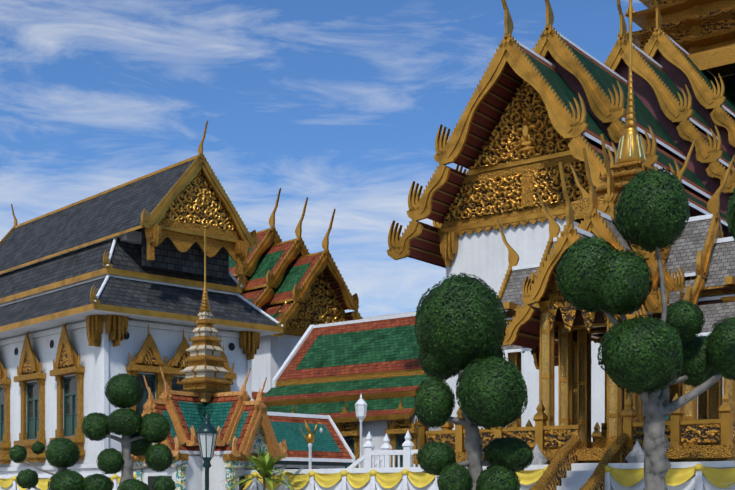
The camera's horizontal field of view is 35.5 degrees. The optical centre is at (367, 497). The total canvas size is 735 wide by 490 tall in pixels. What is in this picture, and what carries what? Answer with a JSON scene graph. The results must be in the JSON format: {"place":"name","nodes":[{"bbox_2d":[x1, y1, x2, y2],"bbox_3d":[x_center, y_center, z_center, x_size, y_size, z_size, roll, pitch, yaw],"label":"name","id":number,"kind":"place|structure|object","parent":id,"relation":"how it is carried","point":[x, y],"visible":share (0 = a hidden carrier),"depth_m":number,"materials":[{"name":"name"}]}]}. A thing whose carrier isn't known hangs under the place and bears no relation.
{"place":"outdoors","nodes":[
{"label":"outdoors","id":0,"kind":"place"},
{"bbox_2d":[229,188,362,400],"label":"temple building","id":1,"kind":"structure","parent":0,"point":[299,285],"depth_m":70.52,"materials":[{"name":"white paint"}]},
{"bbox_2d":[0,0,647,317],"label":"sky","id":2,"kind":"structure","parent":0,"point":[340,105],"materials":[{"name":"blue"}]},
{"bbox_2d":[262,313,445,467],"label":"hall roof","id":3,"kind":"structure","parent":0,"point":[335,370],"depth_m":58.26,"materials":[{"name":"green tile"}]},
{"bbox_2d":[363,0,734,441],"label":"temple building","id":4,"kind":"structure","parent":0,"point":[528,121],"depth_m":51.31,"materials":[{"name":"white paint"}]},
{"label":"ground","id":5,"kind":"structure","parent":0,"visible":0},
{"bbox_2d":[9,437,175,489],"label":"topiary","id":6,"kind":"object","parent":5,"relation":"on","point":[62,454],"visible":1,"depth_m":25.41,"materials":[{"name":"green plant"}]},
{"bbox_2d":[81,373,173,484],"bbox_3d":[-6.240,-0.779,29.733,2.408,4.900,1.300,0,0,-1],"label":"topiary","id":7,"kind":"object","parent":5,"relation":"on","point":[138,432],"visible":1,"depth_m":29.53,"materials":[{"name":"green plant"}]},
{"bbox_2d":[0,121,285,474],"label":"temple building","id":8,"kind":"structure","parent":5,"relation":"on","point":[98,291],"depth_m":46.93,"materials":[{"name":"paint"}]},
{"bbox_2d":[196,414,218,489],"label":"green lamp","id":9,"kind":"object","parent":5,"relation":"on","point":[207,432],"visible":1,"depth_m":26.70,"materials":[{"name":"grey metal"}]},
{"bbox_2d":[131,229,287,489],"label":"spired pavilion","id":10,"kind":"structure","parent":5,"relation":"on","point":[240,422],"depth_m":34.53,"materials":[{"name":"gold paint"}]},
{"bbox_2d":[219,450,311,489],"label":"palm","id":11,"kind":"object","parent":5,"relation":"on","point":[263,464],"visible":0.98,"depth_m":32.63,"materials":[{"name":"green plant"}]},
{"bbox_2d":[0,464,548,489],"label":"boundary wall","id":12,"kind":"structure","parent":5,"relation":"on","point":[402,478],"depth_m":32.07,"materials":[{"name":"white paint"}]},
{"bbox_2d":[267,412,354,469],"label":"tiled roof","id":13,"kind":"structure","parent":5,"relation":"on","point":[331,449],"depth_m":49.97,"materials":[{"name":"green tile"}]},
{"bbox_2d":[300,419,322,468],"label":"ornamental lamp post","id":14,"kind":"object","parent":5,"relation":"on","point":[309,437],"visible":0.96,"depth_m":43.81,"materials":[{"name":"gold paint"}]},
{"bbox_2d":[355,394,366,467],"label":"white lamp","id":15,"kind":"object","parent":5,"relation":"on","point":[360,406],"visible":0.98,"depth_m":46.83,"materials":[{"name":"metal"}]},
{"bbox_2d":[347,431,419,467],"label":"balustrade","id":16,"kind":"object","parent":5,"relation":"on","point":[386,452],"visible":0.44,"depth_m":45.98,"materials":[{"name":"paint"}]},
{"bbox_2d":[413,272,533,489],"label":"topiary","id":17,"kind":"object","parent":5,"relation":"on","point":[460,321],"visible":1,"depth_m":24.50,"materials":[{"name":"green plant"}]},
{"bbox_2d":[413,0,734,489],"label":"temple porch","id":18,"kind":"object","parent":5,"relation":"on","point":[549,327],"visible":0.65,"depth_m":30.96,"materials":[{"name":"gold paint"}]},
{"bbox_2d":[554,168,734,489],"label":"topiary","id":19,"kind":"object","parent":5,"relation":"on","point":[646,359],"visible":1,"depth_m":23.63,"materials":[{"name":"green plant"}]},
{"bbox_2d":[604,461,734,489],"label":"boundary wall","id":20,"kind":"structure","parent":5,"relation":"on","point":[712,475],"depth_m":26.32,"materials":[{"name":"white paint"}]},
{"bbox_2d":[725,188,734,240],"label":"tree","id":21,"kind":"object","parent":5,"relation":"on","point":[730,216],"visible":1,"depth_m":20.99,"materials":[{"name":"green plant"}]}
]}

